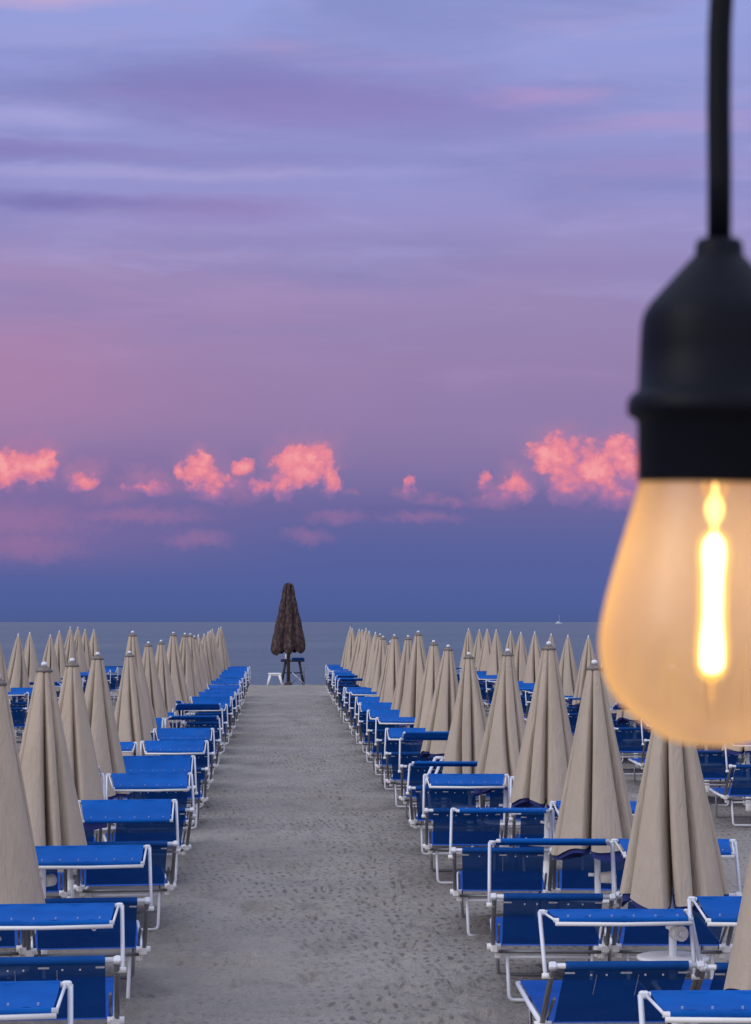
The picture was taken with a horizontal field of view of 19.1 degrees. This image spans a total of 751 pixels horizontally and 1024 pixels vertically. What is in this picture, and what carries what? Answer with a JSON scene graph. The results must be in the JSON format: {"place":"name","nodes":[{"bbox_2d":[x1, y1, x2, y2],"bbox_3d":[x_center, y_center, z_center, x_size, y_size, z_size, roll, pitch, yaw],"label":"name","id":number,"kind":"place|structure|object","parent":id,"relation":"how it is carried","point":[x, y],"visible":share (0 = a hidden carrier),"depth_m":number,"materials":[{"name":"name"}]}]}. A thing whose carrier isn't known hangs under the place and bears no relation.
{"place":"outdoors","nodes":[
{"label":"outdoors","id":0,"kind":"place"},
{"bbox_2d":[0,930,25,956],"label":"sun lounger","id":1,"kind":"object","parent":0,"point":[13,939],"visible":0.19,"depth_m":12.86,"materials":[{"name":"blue fabric"}]},
{"bbox_2d":[0,622,600,684],"bbox_3d":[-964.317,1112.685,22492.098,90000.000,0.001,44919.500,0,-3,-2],"label":"sea","id":2,"kind":"structure","parent":0,"point":[248,643],"depth_m":368.06,"materials":[{"name":"liquid"}]},
{"bbox_2d":[0,684,750,1023],"bbox_3d":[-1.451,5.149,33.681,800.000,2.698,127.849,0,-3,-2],"label":"beach","id":3,"kind":"structure","parent":0,"point":[308,888],"depth_m":17.22,"materials":[{"name":"grey sand"}]},
{"bbox_2d":[0,644,12,703],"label":"beach umbrella","id":4,"kind":"object","parent":3,"relation":"on","point":[3,673],"visible":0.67,"depth_m":41.88,"materials":[{"name":"beige fabric"}]},
{"bbox_2d":[8,692,28,741],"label":"sun lounger","id":5,"kind":"object","parent":3,"relation":"on","point":[17,716],"visible":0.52,"depth_m":39.89,"materials":[{"name":"blue fabric"}]},
{"bbox_2d":[7,634,30,729],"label":"beach umbrella","id":6,"kind":"object","parent":3,"relation":"on","point":[17,673],"visible":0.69,"depth_m":44.61,"materials":[{"name":"beige fabric"}]},
{"bbox_2d":[10,688,32,736],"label":"sun lounger","id":7,"kind":"object","parent":3,"relation":"on","point":[20,704],"visible":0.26,"depth_m":42.55,"materials":[{"name":"blue fabric"}]},
{"bbox_2d":[0,675,44,940],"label":"beach umbrella","id":8,"kind":"object","parent":3,"relation":"on","point":[20,880],"visible":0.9,"depth_m":11.82,"materials":[{"name":"beige fabric"}]},
{"bbox_2d":[24,632,38,687],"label":"beach umbrella","id":9,"kind":"object","parent":3,"relation":"on","point":[31,660],"visible":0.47,"depth_m":47.38,"materials":[{"name":"beige fabric"}]},
{"bbox_2d":[0,980,72,1023],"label":"sun lounger","id":10,"kind":"object","parent":3,"relation":"on","point":[26,1000],"visible":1,"depth_m":7.60,"materials":[{"name":"blue fabric"}]},
{"bbox_2d":[30,869,70,937],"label":"sun lounger","id":11,"kind":"object","parent":3,"relation":"on","point":[61,886],"visible":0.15,"depth_m":15.53,"materials":[{"name":"blue fabric"}]},
{"bbox_2d":[42,634,60,693],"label":"beach umbrella","id":12,"kind":"object","parent":3,"relation":"on","point":[49,657],"visible":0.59,"depth_m":50.16,"materials":[{"name":"beige fabric"}]},
{"bbox_2d":[19,662,86,953],"bbox_3d":[-2.190,2.012,14.684,0.591,2.048,0.592,0,-3,2],"label":"beach umbrella","id":13,"kind":"object","parent":3,"relation":"on","point":[53,804],"visible":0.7,"depth_m":14.59,"materials":[{"name":"beige fabric"}]},
{"bbox_2d":[54,630,66,681],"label":"beach umbrella","id":14,"kind":"object","parent":3,"relation":"on","point":[60,653],"visible":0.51,"depth_m":52.85,"materials":[{"name":"beige fabric"}]},
{"bbox_2d":[0,903,125,1023],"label":"sun lounger","id":15,"kind":"object","parent":3,"relation":"on","point":[96,993],"visible":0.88,"depth_m":10.25,"materials":[{"name":"blue fabric"}]},
{"bbox_2d":[64,626,79,669],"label":"beach umbrella","id":16,"kind":"object","parent":3,"relation":"on","point":[70,649],"visible":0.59,"depth_m":55.63,"materials":[{"name":"beige fabric"}]},
{"bbox_2d":[74,627,87,671],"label":"beach umbrella","id":17,"kind":"object","parent":3,"relation":"on","point":[82,662],"visible":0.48,"depth_m":58.32,"materials":[{"name":"beige fabric"}]},
{"bbox_2d":[58,658,107,897],"bbox_3d":[-2.389,2.169,17.450,0.593,2.048,0.587,1,-4,-13],"label":"beach umbrella","id":18,"kind":"object","parent":3,"relation":"on","point":[79,739],"visible":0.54,"depth_m":17.36,"materials":[{"name":"beige fabric"}]},
{"bbox_2d":[81,630,91,680],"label":"beach umbrella","id":19,"kind":"object","parent":3,"relation":"on","point":[87,649],"visible":0.42,"depth_m":61.09,"materials":[{"name":"beige fabric"}]},
{"bbox_2d":[22,845,153,997],"bbox_3d":[-1.718,2.398,13.256,0.748,0.946,1.843,0,-3,-7],"label":"sun lounger","id":20,"kind":"object","parent":3,"relation":"on","point":[90,857],"visible":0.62,"depth_m":12.63,"materials":[{"name":"blue fabric"}]},
{"bbox_2d":[73,766,104,890],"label":"sun lounger","id":21,"kind":"object","parent":3,"relation":"on","point":[90,836],"visible":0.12,"depth_m":18.21,"materials":[{"name":"blue fabric"}]},
{"bbox_2d":[84,652,129,840],"bbox_3d":[-2.520,2.293,20.175,0.593,2.048,0.585,-1,-3,19],"label":"beach umbrella","id":22,"kind":"object","parent":3,"relation":"on","point":[105,736],"visible":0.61,"depth_m":20.09,"materials":[{"name":"beige fabric"}]},
{"bbox_2d":[73,799,180,930],"bbox_3d":[-1.850,2.545,16.356,0.748,0.960,1.837,0,-3,-8],"label":"sun lounger","id":23,"kind":"object","parent":3,"relation":"on","point":[129,811],"visible":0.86,"depth_m":15.72,"materials":[{"name":"blue fabric"}]},
{"bbox_2d":[114,651,153,755],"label":"beach umbrella","id":24,"kind":"object","parent":3,"relation":"on","point":[131,719],"visible":0.63,"depth_m":25.54,"materials":[{"name":"beige fabric"}]},
{"bbox_2d":[114,631,156,734],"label":"beach umbrella","id":25,"kind":"object","parent":3,"relation":"on","point":[133,646],"visible":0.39,"depth_m":28.36,"materials":[{"name":"beige fabric"}]},
{"bbox_2d":[102,772,195,885],"bbox_3d":[-1.979,2.681,19.135,0.748,0.960,1.837,0,-3,-9],"label":"sun lounger","id":26,"kind":"object","parent":3,"relation":"on","point":[141,782],"visible":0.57,"depth_m":18.46,"materials":[{"name":"blue fabric"}]},
{"bbox_2d":[142,641,170,735],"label":"beach umbrella","id":27,"kind":"object","parent":3,"relation":"on","point":[153,683],"visible":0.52,"depth_m":31.04,"materials":[{"name":"beige fabric"}]},
{"bbox_2d":[120,755,197,853],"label":"sun lounger","id":28,"kind":"object","parent":3,"relation":"on","point":[161,764],"visible":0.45,"depth_m":20.78,"materials":[{"name":"blue fabric"}]},
{"bbox_2d":[155,640,180,727],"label":"beach umbrella","id":29,"kind":"object","parent":3,"relation":"on","point":[163,670],"visible":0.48,"depth_m":33.81,"materials":[{"name":"beige fabric"}]},
{"bbox_2d":[140,740,209,828],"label":"sun lounger","id":30,"kind":"object","parent":3,"relation":"on","point":[170,747],"visible":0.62,"depth_m":23.54,"materials":[{"name":"blue fabric"}]},
{"bbox_2d":[166,632,189,727],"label":"beach umbrella","id":31,"kind":"object","parent":3,"relation":"on","point":[177,673],"visible":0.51,"depth_m":36.57,"materials":[{"name":"beige fabric"}]},
{"bbox_2d":[153,728,215,807],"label":"sun lounger","id":32,"kind":"object","parent":3,"relation":"on","point":[184,734],"visible":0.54,"depth_m":26.29,"materials":[{"name":"blue fabric"}]},
{"bbox_2d":[179,633,198,715],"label":"beach umbrella","id":33,"kind":"object","parent":3,"relation":"on","point":[188,667],"visible":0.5,"depth_m":39.31,"materials":[{"name":"beige fabric"}]},
{"bbox_2d":[165,715,221,788],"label":"sun lounger","id":34,"kind":"object","parent":3,"relation":"on","point":[205,717],"visible":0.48,"depth_m":29.18,"materials":[{"name":"blue fabric"}]},
{"bbox_2d":[188,633,203,721],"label":"beach umbrella","id":35,"kind":"object","parent":3,"relation":"on","point":[195,663],"visible":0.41,"depth_m":42.06,"materials":[{"name":"beige fabric"}]},
{"bbox_2d":[172,703,223,774],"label":"sun lounger","id":36,"kind":"object","parent":3,"relation":"on","point":[196,706],"visible":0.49,"depth_m":31.87,"materials":[{"name":"blue fabric"}]},
{"bbox_2d":[193,636,207,712],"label":"beach umbrella","id":37,"kind":"object","parent":3,"relation":"on","point":[203,679],"visible":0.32,"depth_m":44.79,"materials":[{"name":"beige fabric"}]},
{"bbox_2d":[197,634,210,687],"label":"beach umbrella","id":38,"kind":"object","parent":3,"relation":"on","point":[205,668],"visible":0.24,"depth_m":47.54,"materials":[{"name":"beige fabric"}]},
{"bbox_2d":[180,704,228,763],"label":"sun lounger","id":39,"kind":"object","parent":3,"relation":"on","point":[203,725],"visible":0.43,"depth_m":34.30,"materials":[{"name":"blue fabric"}]},
{"bbox_2d":[201,634,215,680],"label":"beach umbrella","id":40,"kind":"object","parent":3,"relation":"on","point":[208,658],"visible":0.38,"depth_m":50.27,"materials":[{"name":"beige fabric"}]},
{"bbox_2d":[189,696,233,752],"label":"sun lounger","id":41,"kind":"object","parent":3,"relation":"on","point":[228,700],"visible":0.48,"depth_m":37.37,"materials":[{"name":"blue fabric"}]},
{"bbox_2d":[206,632,219,677],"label":"beach umbrella","id":42,"kind":"object","parent":3,"relation":"on","point":[212,654],"visible":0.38,"depth_m":53.05,"materials":[{"name":"beige fabric"}]},
{"bbox_2d":[196,692,237,743],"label":"sun lounger","id":43,"kind":"object","parent":3,"relation":"on","point":[233,694],"visible":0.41,"depth_m":40.00,"materials":[{"name":"blue fabric"}]},
{"bbox_2d":[215,628,227,669],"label":"beach umbrella","id":44,"kind":"object","parent":3,"relation":"on","point":[219,641],"visible":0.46,"depth_m":61.27,"materials":[{"name":"beige fabric"}]},
{"bbox_2d":[203,689,240,736],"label":"sun lounger","id":45,"kind":"object","parent":3,"relation":"on","point":[224,690],"visible":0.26,"depth_m":42.70,"materials":[{"name":"blue fabric"}]},
{"bbox_2d":[207,685,241,729],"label":"sun lounger","id":46,"kind":"object","parent":3,"relation":"on","point":[224,687],"visible":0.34,"depth_m":45.52,"materials":[{"name":"blue fabric"}]},
{"bbox_2d":[271,583,305,684],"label":"umbrella","id":47,"kind":"object","parent":3,"relation":"on","point":[288,638],"visible":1,"depth_m":78.51,"materials":[{"name":"brown fabric"}]},
{"bbox_2d":[280,658,304,684],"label":"chair","id":48,"kind":"object","parent":3,"relation":"on","point":[299,660],"visible":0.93,"depth_m":79.57,"materials":[{"name":"blue wood"}]},
{"bbox_2d":[343,628,355,668],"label":"beach umbrella","id":49,"kind":"object","parent":3,"relation":"on","point":[351,643],"visible":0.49,"depth_m":61.40,"materials":[{"name":"beige fabric"}]},
{"bbox_2d":[337,678,364,722],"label":"sun lounger","id":50,"kind":"object","parent":3,"relation":"on","point":[347,694],"visible":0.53,"depth_m":48.33,"materials":[{"name":"blue fabric"}]},
{"bbox_2d":[343,688,371,735],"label":"sun lounger","id":51,"kind":"object","parent":3,"relation":"on","point":[352,704],"visible":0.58,"depth_m":42.97,"materials":[{"name":"blue fabric"}]},
{"bbox_2d":[348,692,376,743],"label":"sun lounger","id":52,"kind":"object","parent":3,"relation":"on","point":[353,728],"visible":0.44,"depth_m":40.09,"materials":[{"name":"blue fabric"}]},
{"bbox_2d":[356,631,371,686],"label":"beach umbrella","id":53,"kind":"object","parent":3,"relation":"on","point":[366,649],"visible":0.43,"depth_m":50.44,"materials":[{"name":"beige fabric"}]},
{"bbox_2d":[354,697,379,752],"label":"sun lounger","id":54,"kind":"object","parent":3,"relation":"on","point":[363,716],"visible":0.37,"depth_m":37.38,"materials":[{"name":"blue fabric"}]},
{"bbox_2d":[361,632,377,686],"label":"beach umbrella","id":55,"kind":"object","parent":3,"relation":"on","point":[369,663],"visible":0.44,"depth_m":47.70,"materials":[{"name":"beige fabric"}]},
{"bbox_2d":[365,634,381,696],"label":"beach umbrella","id":56,"kind":"object","parent":3,"relation":"on","point":[371,675],"visible":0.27,"depth_m":44.99,"materials":[{"name":"beige fabric"}]},
{"bbox_2d":[370,636,386,696],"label":"beach umbrella","id":57,"kind":"object","parent":3,"relation":"on","point":[380,659],"visible":0.42,"depth_m":42.19,"materials":[{"name":"beige fabric"}]},
{"bbox_2d":[357,702,403,761],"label":"sun lounger","id":58,"kind":"object","parent":3,"relation":"on","point":[366,706],"visible":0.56,"depth_m":34.73,"materials":[{"name":"blue fabric"}]},
{"bbox_2d":[366,710,399,775],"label":"sun lounger","id":59,"kind":"object","parent":3,"relation":"on","point":[374,714],"visible":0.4,"depth_m":31.85,"materials":[{"name":"blue fabric"}]},
{"bbox_2d":[376,641,390,696],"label":"beach umbrella","id":60,"kind":"object","parent":3,"relation":"on","point":[379,690],"visible":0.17,"depth_m":39.52,"materials":[{"name":"beige fabric"}]},
{"bbox_2d":[380,634,400,701],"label":"beach umbrella","id":61,"kind":"object","parent":3,"relation":"on","point":[391,673],"visible":0.47,"depth_m":36.70,"materials":[{"name":"beige fabric"}]},
{"bbox_2d":[374,717,421,789],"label":"sun lounger","id":62,"kind":"object","parent":3,"relation":"on","point":[406,746],"visible":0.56,"depth_m":29.05,"materials":[{"name":"blue fabric"}]},
{"bbox_2d":[391,635,412,727],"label":"beach umbrella","id":63,"kind":"object","parent":3,"relation":"on","point":[401,679],"visible":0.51,"depth_m":33.96,"materials":[{"name":"beige fabric"}]},
{"bbox_2d":[383,728,438,807],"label":"sun lounger","id":64,"kind":"object","parent":3,"relation":"on","point":[406,757],"visible":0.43,"depth_m":26.33,"materials":[{"name":"blue fabric"}]},
{"bbox_2d":[399,631,426,727],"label":"beach umbrella","id":65,"kind":"object","parent":3,"relation":"on","point":[414,680],"visible":0.59,"depth_m":31.21,"materials":[{"name":"beige fabric"}]},
{"bbox_2d":[398,731,448,827],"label":"sun lounger","id":66,"kind":"object","parent":3,"relation":"on","point":[417,773],"visible":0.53,"depth_m":23.71,"materials":[{"name":"blue fabric"}]},
{"bbox_2d":[414,640,440,742],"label":"beach umbrella","id":67,"kind":"object","parent":3,"relation":"on","point":[432,667],"visible":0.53,"depth_m":28.48,"materials":[{"name":"beige fabric"}]},
{"bbox_2d":[420,645,458,757],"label":"beach umbrella","id":68,"kind":"object","parent":3,"relation":"on","point":[443,704],"visible":0.68,"depth_m":25.72,"materials":[{"name":"beige fabric"}]},
{"bbox_2d":[406,761,485,854],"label":"sun lounger","id":69,"kind":"object","parent":3,"relation":"on","point":[446,798],"visible":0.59,"depth_m":20.84,"materials":[{"name":"blue fabric"}]},
{"bbox_2d":[442,652,488,807],"bbox_3d":[0.967,2.478,23.087,0.590,2.048,0.594,0,-4,-10],"label":"beach umbrella","id":70,"kind":"object","parent":3,"relation":"on","point":[467,731],"visible":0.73,"depth_m":22.97,"materials":[{"name":"beige fabric"}]},
{"bbox_2d":[422,774,509,883],"bbox_3d":[0.772,2.694,19.245,0.748,0.946,1.843,0,-3,1],"label":"sun lounger","id":71,"kind":"object","parent":3,"relation":"on","point":[474,829],"visible":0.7,"depth_m":18.57,"materials":[{"name":"blue fabric"}]},
{"bbox_2d":[459,628,473,671],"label":"beach umbrella","id":72,"kind":"object","parent":3,"relation":"on","point":[468,646],"visible":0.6,"depth_m":64.30,"materials":[{"name":"beige fabric"}]},
{"bbox_2d":[472,629,482,667],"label":"beach umbrella","id":73,"kind":"object","parent":3,"relation":"on","point":[477,647],"visible":0.48,"depth_m":61.54,"materials":[{"name":"beige fabric"}]},
{"bbox_2d":[476,629,491,681],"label":"beach umbrella","id":74,"kind":"object","parent":3,"relation":"on","point":[483,661],"visible":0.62,"depth_m":58.78,"materials":[{"name":"beige fabric"}]},
{"bbox_2d":[486,630,502,686],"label":"beach umbrella","id":75,"kind":"object","parent":3,"relation":"on","point":[496,653],"visible":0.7,"depth_m":56.05,"materials":[{"name":"beige fabric"}]},
{"bbox_2d":[474,648,525,837],"bbox_3d":[1.192,2.271,20.327,0.595,2.048,0.591,2,-3,-15],"label":"beach umbrella","id":76,"kind":"object","parent":3,"relation":"on","point":[502,739],"visible":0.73,"depth_m":20.23,"materials":[{"name":"beige fabric"}]},
{"bbox_2d":[448,807,554,935],"bbox_3d":[0.907,2.536,16.038,0.748,0.946,1.843,0,-3,3],"label":"sun lounger","id":77,"kind":"object","parent":3,"relation":"on","point":[516,868],"visible":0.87,"depth_m":15.35,"materials":[{"name":"blue fabric"}]},
{"bbox_2d":[483,788,554,846],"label":"sun lounger","id":78,"kind":"object","parent":3,"relation":"on","point":[496,797],"visible":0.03,"depth_m":20.97,"materials":[{"name":"blue fabric"}]},
{"bbox_2d":[514,632,527,694],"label":"beach umbrella","id":79,"kind":"object","parent":3,"relation":"on","point":[520,657],"visible":0.48,"depth_m":50.53,"materials":[{"name":"beige fabric"}]},
{"bbox_2d":[518,683,534,715],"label":"sun lounger","id":80,"kind":"object","parent":3,"relation":"on","point":[526,686],"visible":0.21,"depth_m":45.74,"materials":[{"name":"blue fabric"}]},
{"bbox_2d":[522,631,540,692],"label":"beach umbrella","id":81,"kind":"object","parent":3,"relation":"on","point":[533,661],"visible":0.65,"depth_m":47.82,"materials":[{"name":"beige fabric"}]},
{"bbox_2d":[509,776,557,848],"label":"sun lounger","id":82,"kind":"object","parent":3,"relation":"on","point":[532,826],"visible":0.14,"depth_m":18.25,"materials":[{"name":"blue fabric"}]},
{"bbox_2d":[509,641,572,892],"bbox_3d":[1.351,2.046,17.594,0.585,2.048,0.595,-1,-3,29],"label":"beach umbrella","id":83,"kind":"object","parent":3,"relation":"on","point":[543,762],"visible":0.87,"depth_m":17.48,"materials":[{"name":"beige fabric"}]},
{"bbox_2d":[486,837,618,1001],"bbox_3d":[1.032,2.377,13.401,0.748,1.002,1.837,0,-3,2],"label":"sun lounger","id":84,"kind":"object","parent":3,"relation":"on","point":[517,923],"visible":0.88,"depth_m":12.77,"materials":[{"name":"blue fabric"}]},
{"bbox_2d":[559,635,577,706],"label":"beach umbrella","id":85,"kind":"object","parent":3,"relation":"on","point":[568,670],"visible":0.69,"depth_m":42.31,"materials":[{"name":"beige fabric"}]},
{"bbox_2d":[572,635,595,708],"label":"beach umbrella","id":86,"kind":"object","parent":3,"relation":"on","point":[588,656],"visible":0.54,"depth_m":39.63,"materials":[{"name":"beige fabric"}]},
{"bbox_2d":[551,660,632,956],"bbox_3d":[1.467,2.010,14.847,0.593,2.048,0.594,0,-3,-6],"label":"beach umbrella","id":87,"kind":"object","parent":3,"relation":"on","point":[595,802],"visible":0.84,"depth_m":14.73,"materials":[{"name":"beige fabric"}]},
{"bbox_2d":[549,801,636,936],"bbox_3d":[1.613,2.525,16.092,0.748,0.972,1.836,0,-3,4],"label":"sun lounger","id":88,"kind":"object","parent":3,"relation":"on","point":[572,874],"visible":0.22,"depth_m":15.47,"materials":[{"name":"blue fabric"}]},
{"bbox_2d":[515,908,706,1023],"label":"sun lounger","id":89,"kind":"object","parent":3,"relation":"on","point":[594,992],"visible":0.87,"depth_m":10.18,"materials":[{"name":"blue fabric"}]},
{"bbox_2d":[616,701,638,766],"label":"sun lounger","id":90,"kind":"object","parent":3,"relation":"on","point":[624,716],"visible":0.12,"depth_m":34.03,"materials":[{"name":"beige fabric"}]},
{"bbox_2d":[610,703,650,774],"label":"sun lounger","id":91,"kind":"object","parent":3,"relation":"on","point":[629,739],"visible":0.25,"depth_m":32.07,"materials":[{"name":"blue fabric"}]},
{"bbox_2d":[628,722,649,781],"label":"sun lounger","id":92,"kind":"object","parent":3,"relation":"on","point":[641,761],"visible":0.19,"depth_m":29.64,"materials":[{"name":"white metal"}]},
{"bbox_2d":[601,839,741,978],"bbox_3d":[1.733,2.392,13.398,0.748,0.972,1.836,0,-3,2],"label":"sun lounger","id":93,"kind":"object","parent":3,"relation":"on","point":[650,936],"visible":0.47,"depth_m":12.86,"materials":[{"name":"blue fabric"}]},
{"bbox_2d":[619,730,729,962],"bbox_3d":[1.604,1.855,12.100,0.590,2.048,0.593,1,-3,-27],"label":"beach umbrella","id":94,"kind":"object","parent":3,"relation":"on","point":[673,860],"visible":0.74,"depth_m":11.95,"materials":[{"name":"beige fabric"}]},
{"bbox_2d":[638,990,750,1023],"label":"sun lounger","id":95,"kind":"object","parent":3,"relation":"on","point":[705,1006],"visible":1,"depth_m":7.49,"materials":[{"name":"blue fabric"}]},
{"bbox_2d":[667,896,741,1023],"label":"sun lounger","id":96,"kind":"object","parent":3,"relation":"on","point":[721,910],"visible":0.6,"depth_m":10.18,"materials":[{"name":"blue fabric"}]},
{"bbox_2d":[697,750,745,805],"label":"sun lounger","id":97,"kind":"object","parent":3,"relation":"on","point":[713,764],"visible":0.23,"depth_m":26.51,"materials":[{"name":"blue fabric"}]},
{"bbox_2d":[708,743,750,825],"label":"sun lounger","id":98,"kind":"object","parent":3,"relation":"on","point":[741,785],"visible":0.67,"depth_m":24.02,"materials":[{"name":"blue fabric"}]},
{"bbox_2d":[721,746,750,810],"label":"lounge chair","id":99,"kind":"object","parent":3,"relation":"on","point":[736,750],"visible":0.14,"depth_m":25.81,"materials":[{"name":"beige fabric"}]},
{"bbox_2d":[723,851,750,989],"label":"beach umbrella","id":100,"kind":"object","parent":3,"relation":"on","point":[738,976],"visible":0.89,"depth_m":9.26,"materials":[{"name":"beige fabric"}]},
{"bbox_2d":[0,0,750,621],"label":"sky","id":101,"kind":"structure","parent":0,"point":[342,302],"materials":[{"name":"purple"}]},
{"bbox_2d":[599,0,750,746],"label":"string light","id":102,"kind":"object","parent":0,"point":[675,643],"visible":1,"depth_m":0.45,"materials":[{"name":"glass"}]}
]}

